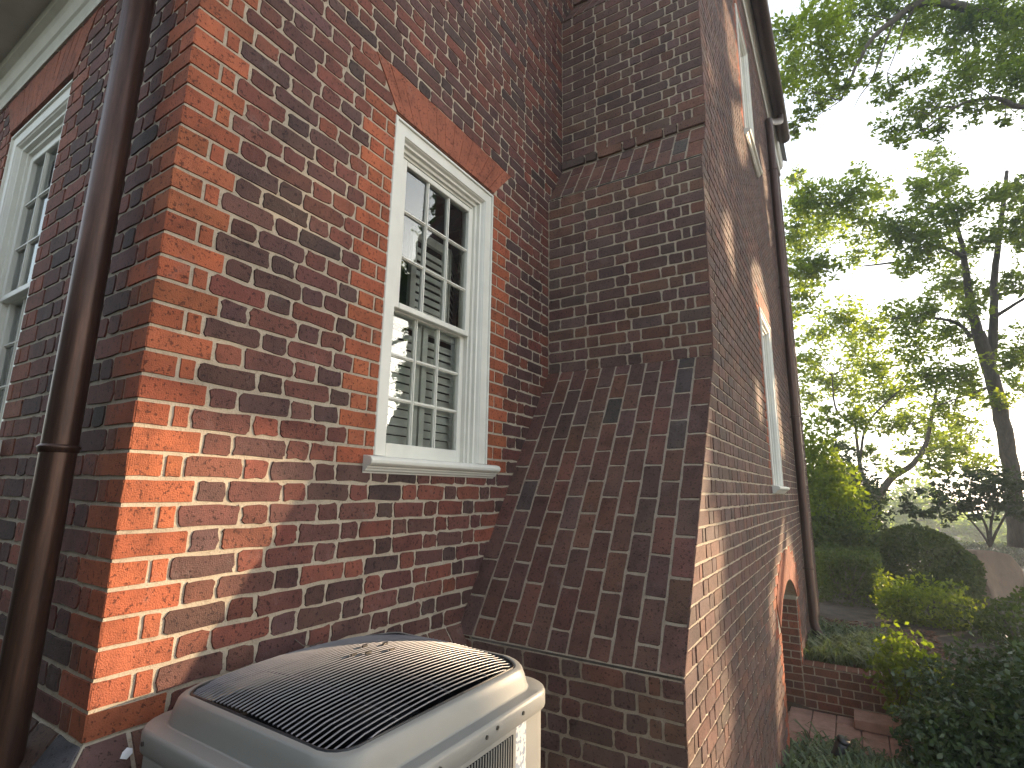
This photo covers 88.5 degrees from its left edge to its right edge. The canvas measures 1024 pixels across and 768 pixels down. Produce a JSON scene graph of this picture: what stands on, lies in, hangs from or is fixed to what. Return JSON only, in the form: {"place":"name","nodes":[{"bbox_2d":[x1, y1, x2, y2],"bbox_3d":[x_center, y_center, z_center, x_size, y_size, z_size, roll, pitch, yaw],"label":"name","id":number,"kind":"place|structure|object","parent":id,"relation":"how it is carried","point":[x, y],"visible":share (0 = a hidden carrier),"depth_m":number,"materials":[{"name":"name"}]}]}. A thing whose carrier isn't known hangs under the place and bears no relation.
{"place":"outdoors","nodes":[
{"label":"outdoors","id":0,"kind":"place"},
{"bbox_2d":[140,632,544,767],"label":"air conditioner","id":1,"kind":"object","parent":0,"point":[394,700],"visible":1,"depth_m":1.40,"materials":[{"name":"metal"}]},
{"bbox_2d":[294,639,322,645],"bbox_3d":[-0.672,0.852,1.736,0.091,0.029,0.012,8,-13,-30],"label":"twig","id":2,"kind":"object","parent":1,"relation":"on","point":[308,645],"visible":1,"depth_m":1.73,"materials":[{"name":"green plant"}]},
{"bbox_2d":[472,536,1023,767],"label":"ground","id":3,"kind":"structure","parent":0,"point":[839,611],"depth_m":7.93,"materials":[{"name":"soil"}]},
{"bbox_2d":[0,0,578,767],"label":"brick house","id":4,"kind":"structure","parent":3,"relation":"on","point":[272,326],"depth_m":2.01,"materials":[{"name":"red brick"}]},
{"bbox_2d":[0,79,72,457],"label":"window","id":5,"kind":"structure","parent":4,"relation":"in","point":[32,153],"depth_m":2.73,"materials":[{"name":"beige paint"}]},
{"bbox_2d":[120,747,132,758],"bbox_3d":[-1.016,0.974,1.385,0.015,0.022,0.033,-1,-11,10],"label":"paper scrap","id":6,"kind":"object","parent":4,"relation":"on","point":[127,752],"visible":1,"depth_m":1.39,"materials":[{"name":"white paper"}]},
{"bbox_2d":[362,115,500,478],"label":"window","id":7,"kind":"structure","parent":4,"relation":"in","point":[432,404],"depth_m":2.92,"materials":[{"name":"beige paint"}]},
{"bbox_2d":[460,0,832,767],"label":"brick wing","id":8,"kind":"structure","parent":3,"relation":"on","point":[654,516],"depth_m":3.37,"materials":[{"name":"brown brick"}]},
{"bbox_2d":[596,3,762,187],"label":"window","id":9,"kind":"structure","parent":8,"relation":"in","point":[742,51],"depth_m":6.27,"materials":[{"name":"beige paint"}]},
{"bbox_2d":[759,307,789,493],"bbox_3d":[2.670,0.201,5.481,0.194,1.845,0.946,-6,-13,32],"label":"window","id":10,"kind":"structure","parent":8,"relation":"in","point":[778,487],"depth_m":5.68,"materials":[{"name":"beige paint"}]},
{"bbox_2d":[831,734,849,762],"bbox_3d":[2.647,3.028,4.269,0.092,0.340,0.206,8,-13,-31],"label":"garden light","id":11,"kind":"object","parent":3,"relation":"on","point":[842,742],"visible":0.64,"depth_m":4.24,"materials":[{"name":"black plastic"}]},
{"bbox_2d":[802,408,882,569],"bbox_3d":[7.657,2.764,13.128,2.250,4.309,2.342,2,-11,-6],"label":"arborvitae","id":12,"kind":"object","parent":3,"relation":"on","point":[825,483],"visible":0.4,"depth_m":12.67,"materials":[{"name":"green plant"}]},
{"bbox_2d":[814,544,885,608],"bbox_3d":[6.668,3.749,10.377,1.186,1.059,2.038,-6,-13,32],"label":"boxwood hedge","id":13,"kind":"object","parent":3,"relation":"on","point":[860,557],"visible":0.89,"depth_m":9.92,"materials":[{"name":"green plant"}]},
{"bbox_2d":[811,501,890,593],"bbox_3d":[7.222,3.631,11.806,1.915,1.987,1.645,0,-11,5],"label":"yew shrub","id":14,"kind":"object","parent":3,"relation":"on","point":[840,534],"visible":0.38,"depth_m":11.55,"materials":[{"name":"green plant"}]},
{"bbox_2d":[788,706,914,760],"bbox_3d":[3.247,3.432,5.072,1.100,0.280,0.970,-6,-13,32],"label":"brick landing","id":15,"kind":"object","parent":3,"relation":"on","point":[872,729],"visible":0.55,"depth_m":5.17,"materials":[{"name":"brown brick"}]},
{"bbox_2d":[803,616,905,671],"bbox_3d":[4.153,3.218,6.539,1.426,0.275,2.395,-6,-13,32],"label":"liriope","id":16,"kind":"object","parent":3,"relation":"on","point":[847,650],"visible":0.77,"depth_m":6.23,"materials":[{"name":"green plant"}]},
{"bbox_2d":[776,719,936,767],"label":"liriope","id":17,"kind":"object","parent":3,"relation":"on","point":[804,753],"visible":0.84,"depth_m":4.24,"materials":[{"name":"green plant"}]},
{"bbox_2d":[818,436,896,540],"bbox_3d":[10.432,3.659,16.039,2.097,4.154,2.282,-6,-13,32],"label":"dark evergreen","id":18,"kind":"object","parent":3,"relation":"on","point":[873,491],"visible":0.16,"depth_m":15.70,"materials":[{"name":"green plant"}]},
{"bbox_2d":[802,659,923,723],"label":"retaining wall","id":19,"kind":"structure","parent":3,"relation":"on","point":[837,692],"depth_m":5.57,"materials":[{"name":"brick"}]},
{"bbox_2d":[872,563,890,614],"bbox_3d":[6.294,3.495,8.933,0.329,0.864,0.307,-6,-13,32],"label":"lime shrub","id":20,"kind":"object","parent":3,"relation":"on","point":[879,573],"visible":0.35,"depth_m":8.95,"materials":[{"name":"green plant"}]},
{"bbox_2d":[879,495,891,530],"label":"tree","id":21,"kind":"object","parent":3,"relation":"on","point":[887,524],"depth_m":40.76,"materials":[{"name":"green plant"}]},
{"bbox_2d":[822,617,954,679],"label":"mulch","id":22,"kind":"object","parent":3,"relation":"on","point":[942,652],"visible":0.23,"depth_m":7.32,"materials":[{"name":"brown soil"}]},
{"bbox_2d":[795,293,1001,519],"bbox_3d":[13.783,1.175,19.147,9.036,8.748,4.698,2,-11,-7],"label":"forked tree","id":23,"kind":"object","parent":3,"relation":"on","point":[856,416],"visible":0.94,"depth_m":18.84,"materials":[{"name":"green plant"}]},
{"bbox_2d":[780,144,1023,547],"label":"tall tree","id":24,"kind":"object","parent":3,"relation":"on","point":[803,203],"visible":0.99,"depth_m":16.39,"materials":[{"name":"green plant"}]},
{"bbox_2d":[857,619,954,723],"bbox_3d":[3.848,2.763,5.019,0.831,0.952,0.693,2,-11,-3],"label":"holly shrub","id":25,"kind":"object","parent":3,"relation":"on","point":[896,658],"visible":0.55,"depth_m":5.01,"materials":[{"name":"green plant"}]},
{"bbox_2d":[814,462,1006,543],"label":"wood","id":26,"kind":"object","parent":3,"relation":"on","point":[1003,539],"visible":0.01,"depth_m":48.39,"materials":[{"name":"green plant"}]},
{"bbox_2d":[872,464,951,542],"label":"tree","id":27,"kind":"object","parent":3,"relation":"on","point":[898,517],"visible":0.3,"depth_m":43.78,"materials":[{"name":"green plant"}]},
{"bbox_2d":[865,523,986,602],"bbox_3d":[8.831,3.818,11.429,2.252,1.584,2.207,0,-11,6],"label":"round boxwood","id":28,"kind":"object","parent":3,"relation":"on","point":[950,558],"visible":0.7,"depth_m":10.82,"materials":[{"name":"green plant"}]},
{"bbox_2d":[868,568,999,631],"bbox_3d":[6.549,3.354,8.233,1.586,0.892,1.110,-1,-11,10],"label":"lime shrub","id":29,"kind":"object","parent":3,"relation":"on","point":[912,608],"visible":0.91,"depth_m":8.15,"materials":[{"name":"green plant"}]},
{"bbox_2d":[903,495,967,540],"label":"tree","id":30,"kind":"object","parent":3,"relation":"on","point":[933,523],"visible":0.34,"depth_m":42.27,"materials":[{"name":"green plant"}]},
{"bbox_2d":[884,604,1023,767],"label":"camellia bush","id":31,"kind":"object","parent":3,"relation":"on","point":[986,703],"visible":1,"depth_m":4.15,"materials":[{"name":"green plant"}]},
{"bbox_2d":[897,463,1023,546],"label":"crape myrtle","id":32,"kind":"object","parent":3,"relation":"on","point":[984,491],"visible":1,"depth_m":14.42,"materials":[{"name":"green plant"}]},
{"bbox_2d":[947,514,1006,541],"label":"tree","id":33,"kind":"object","parent":3,"relation":"on","point":[972,531],"visible":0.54,"depth_m":41.78,"materials":[{"name":"green plant"}]},
{"bbox_2d":[932,540,1023,566],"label":"lawn","id":34,"kind":"structure","parent":3,"relation":"on","point":[1017,554],"depth_m":25.78,"materials":[{"name":"green plant"}]},
{"bbox_2d":[945,585,1023,645],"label":"laurel shrub","id":35,"kind":"object","parent":3,"relation":"on","point":[1002,619],"visible":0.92,"depth_m":7.21,"materials":[{"name":"green plant"}]},
{"bbox_2d":[976,507,1006,535],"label":"tree","id":36,"kind":"object","parent":3,"relation":"on","point":[1000,514],"visible":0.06,"depth_m":47.55,"materials":[{"name":"green plant"}]},
{"bbox_2d":[768,0,1023,515],"label":"sky","id":37,"kind":"structure","parent":0,"point":[842,135],"materials":[{"name":"white"}]},
{"bbox_2d":[771,0,1023,150],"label":"oak tree","id":38,"kind":"object","parent":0,"point":[966,16],"visible":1,"depth_m":10.98,"materials":[{"name":"green plant"}]},
{"bbox_2d":[957,549,1023,598],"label":"path","id":39,"kind":"structure","parent":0,"point":[1004,576],"depth_m":11.68,"materials":[{"name":"beige concrete"}]}
]}

